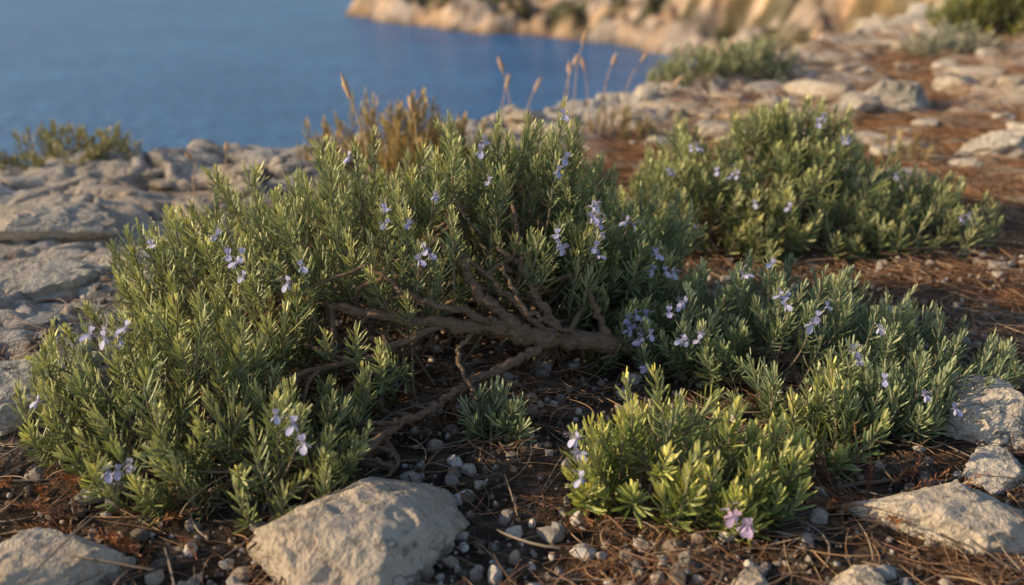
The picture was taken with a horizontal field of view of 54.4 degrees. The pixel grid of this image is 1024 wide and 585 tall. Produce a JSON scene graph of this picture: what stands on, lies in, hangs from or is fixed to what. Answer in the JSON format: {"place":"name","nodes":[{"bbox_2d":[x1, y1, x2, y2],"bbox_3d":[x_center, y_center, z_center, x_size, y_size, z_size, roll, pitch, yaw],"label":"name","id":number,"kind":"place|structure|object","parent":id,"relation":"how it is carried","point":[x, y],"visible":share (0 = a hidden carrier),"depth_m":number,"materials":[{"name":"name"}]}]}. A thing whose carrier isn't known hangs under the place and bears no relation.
{"place":"outdoors","nodes":[
{"label":"outdoors","id":0,"kind":"place"},
{"bbox_2d":[0,0,696,165],"bbox_3d":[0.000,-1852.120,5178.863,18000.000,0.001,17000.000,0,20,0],"label":"sea","id":1,"kind":"structure","parent":0,"point":[153,74],"depth_m":234.54,"materials":[{"name":"liquid"}]},
{"bbox_2d":[0,0,1023,584],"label":"ground","id":2,"kind":"structure","parent":0,"point":[116,174],"depth_m":2.09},
{"bbox_2d":[0,358,76,435],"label":"limestone rock","id":3,"kind":"object","parent":2,"relation":"on","point":[10,370],"visible":0.42,"depth_m":1.77,"materials":[{"name":"grey stone"}]},
{"bbox_2d":[0,257,112,302],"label":"limestone rock","id":4,"kind":"object","parent":2,"relation":"on","point":[33,279],"visible":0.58,"depth_m":2.34,"materials":[{"name":"grey stone"}]},
{"bbox_2d":[0,431,113,501],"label":"dead conifer sprig","id":5,"kind":"object","parent":2,"relation":"on","point":[67,479],"visible":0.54,"depth_m":1.60,"materials":[{"name":"brown plant"}]},
{"bbox_2d":[0,201,119,243],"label":"limestone rock","id":6,"kind":"object","parent":2,"relation":"on","point":[65,222],"visible":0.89,"depth_m":2.78,"materials":[{"name":"grey stone"}]},
{"bbox_2d":[0,527,136,584],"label":"limestone rock","id":7,"kind":"object","parent":2,"relation":"on","point":[24,554],"visible":0.88,"depth_m":1.37,"materials":[{"name":"beige stone"}]},
{"bbox_2d":[0,118,143,169],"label":"coastal shrub","id":8,"kind":"object","parent":2,"relation":"on","point":[55,147],"visible":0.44,"depth_m":3.64,"materials":[{"name":"green plant"}]},
{"bbox_2d":[69,480,129,505],"bbox_3d":[-0.663,0.324,1.605,0.084,0.037,0.071,0,20,0],"label":"limestone rock","id":9,"kind":"object","parent":2,"relation":"on","point":[116,485],"visible":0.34,"depth_m":1.58,"materials":[{"name":"grey stone"}]},
{"bbox_2d":[6,461,231,580],"bbox_3d":[-0.612,0.329,1.474,0.347,0.082,0.285,0,20,0],"label":"dead conifer sprig","id":10,"kind":"object","parent":2,"relation":"on","point":[112,537],"visible":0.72,"depth_m":1.49,"materials":[{"name":"brown plant"}]},
{"bbox_2d":[247,476,469,584],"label":"limestone rock","id":11,"kind":"object","parent":2,"relation":"on","point":[370,530],"visible":0.96,"depth_m":1.38,"materials":[{"name":"beige stone"}]},
{"bbox_2d":[6,96,711,533],"bbox_3d":[-0.313,-0.060,2.076,1.462,0.678,1.032,-18,27,-40],"label":"rosemary bush","id":12,"kind":"object","parent":2,"relation":"on","point":[450,232],"visible":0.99,"depth_m":1.86,"materials":[{"name":"green plant"}]},
{"bbox_2d":[295,86,505,187],"bbox_3d":[-0.358,-0.438,3.583,0.846,0.649,0.557,0,20,0],"label":"dry shrub","id":13,"kind":"object","parent":2,"relation":"on","point":[397,142],"visible":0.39,"depth_m":3.50,"materials":[{"name":"brown plant"}]},
{"bbox_2d":[185,28,683,244],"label":"dry grass stalks","id":14,"kind":"object","parent":2,"relation":"on","point":[345,85],"visible":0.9,"depth_m":4.11,"materials":[{"name":"brown plant"}]},
{"bbox_2d":[456,375,540,453],"bbox_3d":[-0.025,0.237,1.791,0.150,0.169,0.161,0,20,0],"label":"rosemary sprout","id":15,"kind":"object","parent":2,"relation":"on","point":[502,422],"visible":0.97,"depth_m":1.77,"materials":[{"name":"green plant"}]},
{"bbox_2d":[0,156,1023,584],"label":"pine needles","id":16,"kind":"object","parent":2,"relation":"on","point":[878,282],"visible":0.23,"depth_m":1.79,"materials":[{"name":"brown plant"}]},
{"bbox_2d":[0,201,1023,584],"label":"gravel","id":17,"kind":"structure","parent":2,"relation":"on","point":[556,533],"depth_m":1.56,"materials":[{"name":"grey gravel"}]},
{"bbox_2d":[0,1,1023,329],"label":"scattered rocks","id":18,"kind":"object","parent":2,"relation":"on","point":[646,91],"visible":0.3,"depth_m":4.78,"materials":[{"name":"stone"}]},
{"bbox_2d":[0,241,1023,584],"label":"twigs","id":19,"kind":"object","parent":2,"relation":"on","point":[152,569],"visible":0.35,"depth_m":1.64,"materials":[{"name":"brown wood"}]},
{"bbox_2d":[0,197,1023,584],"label":"leaf litter","id":20,"kind":"object","parent":2,"relation":"on","point":[518,521],"visible":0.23,"depth_m":1.61,"materials":[{"name":"brown plant"}]},
{"bbox_2d":[519,475,648,527],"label":"dead conifer sprig","id":21,"kind":"object","parent":2,"relation":"on","point":[587,519],"visible":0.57,"depth_m":1.53,"materials":[{"name":"brown plant"}]},
{"bbox_2d":[646,32,804,85],"bbox_3d":[1.243,-1.247,5.877,1.117,0.530,0.662,-7,21,-19],"label":"sage shrub","id":22,"kind":"object","parent":2,"relation":"on","point":[757,55],"visible":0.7,"depth_m":5.73,"materials":[{"name":"green plant"}]},
{"bbox_2d":[559,353,907,547],"bbox_3d":[0.379,0.283,1.578,0.621,0.347,0.366,-6,21,-15],"label":"rosemary bush","id":23,"kind":"object","parent":2,"relation":"on","point":[737,501],"visible":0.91,"depth_m":1.54,"materials":[{"name":"green plant"}]},
{"bbox_2d":[730,567,768,584],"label":"limestone rock","id":24,"kind":"object","parent":2,"relation":"on","point":[750,576],"visible":0.96,"depth_m":1.36,"materials":[{"name":"beige stone"}]},
{"bbox_2d":[584,100,936,171],"bbox_3d":[0.984,-0.591,4.138,1.249,0.348,0.860,-4,20,-12],"label":"dry grass tuft","id":25,"kind":"object","parent":2,"relation":"on","point":[640,126],"visible":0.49,"depth_m":4.24,"materials":[{"name":"brown plant"}]},
{"bbox_2d":[602,91,1006,266],"bbox_3d":[0.834,-0.316,2.953,1.161,0.556,0.744,0,20,0],"label":"rosemary bush","id":26,"kind":"object","parent":2,"relation":"on","point":[800,175],"visible":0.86,"depth_m":2.79,"materials":[{"name":"green plant"}]},
{"bbox_2d":[595,249,1023,449],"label":"rosemary bush","id":27,"kind":"object","parent":2,"relation":"on","point":[893,342],"visible":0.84,"depth_m":1.92,"materials":[{"name":"green plant"}]},
{"bbox_2d":[655,28,1023,264],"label":"pine needles","id":28,"kind":"object","parent":2,"relation":"on","point":[826,46],"visible":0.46,"depth_m":4.95,"materials":[{"name":"brown plant"}]},
{"bbox_2d":[828,564,885,584],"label":"limestone rock","id":29,"kind":"object","parent":2,"relation":"on","point":[866,574],"visible":0.99,"depth_m":1.34,"materials":[{"name":"beige stone"}]},
{"bbox_2d":[795,423,987,527],"bbox_3d":[0.602,0.295,1.573,0.305,0.064,0.300,0,20,0],"label":"dead conifer sprig","id":30,"kind":"object","parent":2,"relation":"on","point":[896,521],"visible":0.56,"depth_m":1.58,"materials":[{"name":"brown plant"}]},
{"bbox_2d":[864,80,931,110],"bbox_3d":[1.925,-0.927,4.985,0.357,0.271,0.307,5,21,14],"label":"limestone rock","id":31,"kind":"object","parent":2,"relation":"on","point":[892,93],"visible":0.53,"depth_m":4.87,"materials":[{"name":"grey stone"}]},
{"bbox_2d":[838,482,1023,555],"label":"limestone rock","id":32,"kind":"object","parent":2,"relation":"on","point":[958,512],"visible":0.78,"depth_m":1.47,"materials":[{"name":"beige stone"}]},
{"bbox_2d":[896,16,1002,57],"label":"sage shrub","id":33,"kind":"object","parent":2,"relation":"on","point":[931,45],"visible":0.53,"depth_m":6.91,"materials":[{"name":"green plant"}]},
{"bbox_2d":[919,0,1023,38],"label":"juniper bush","id":34,"kind":"object","parent":2,"relation":"on","point":[999,14],"visible":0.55,"depth_m":7.79,"materials":[{"name":"green plant"}]},
{"bbox_2d":[941,372,1023,448],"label":"limestone rock","id":35,"kind":"object","parent":2,"relation":"on","point":[993,414],"visible":0.53,"depth_m":1.75,"materials":[{"name":"grey stone"}]},
{"bbox_2d":[954,128,1023,157],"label":"limestone rock","id":36,"kind":"object","parent":2,"relation":"on","point":[1010,143],"visible":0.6,"depth_m":3.97,"materials":[{"name":"grey stone"}]},
{"bbox_2d":[962,445,1023,494],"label":"limestone rock","id":37,"kind":"object","parent":2,"relation":"on","point":[994,461],"visible":0.83,"depth_m":1.63,"materials":[{"name":"grey stone"}]},
{"bbox_2d":[345,0,941,58],"bbox_3d":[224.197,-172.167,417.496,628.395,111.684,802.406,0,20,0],"label":"cliff headland","id":38,"kind":"structure","parent":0,"point":[663,27],"depth_m":283.54,"materials":[{"name":"beige stone"}]}
]}

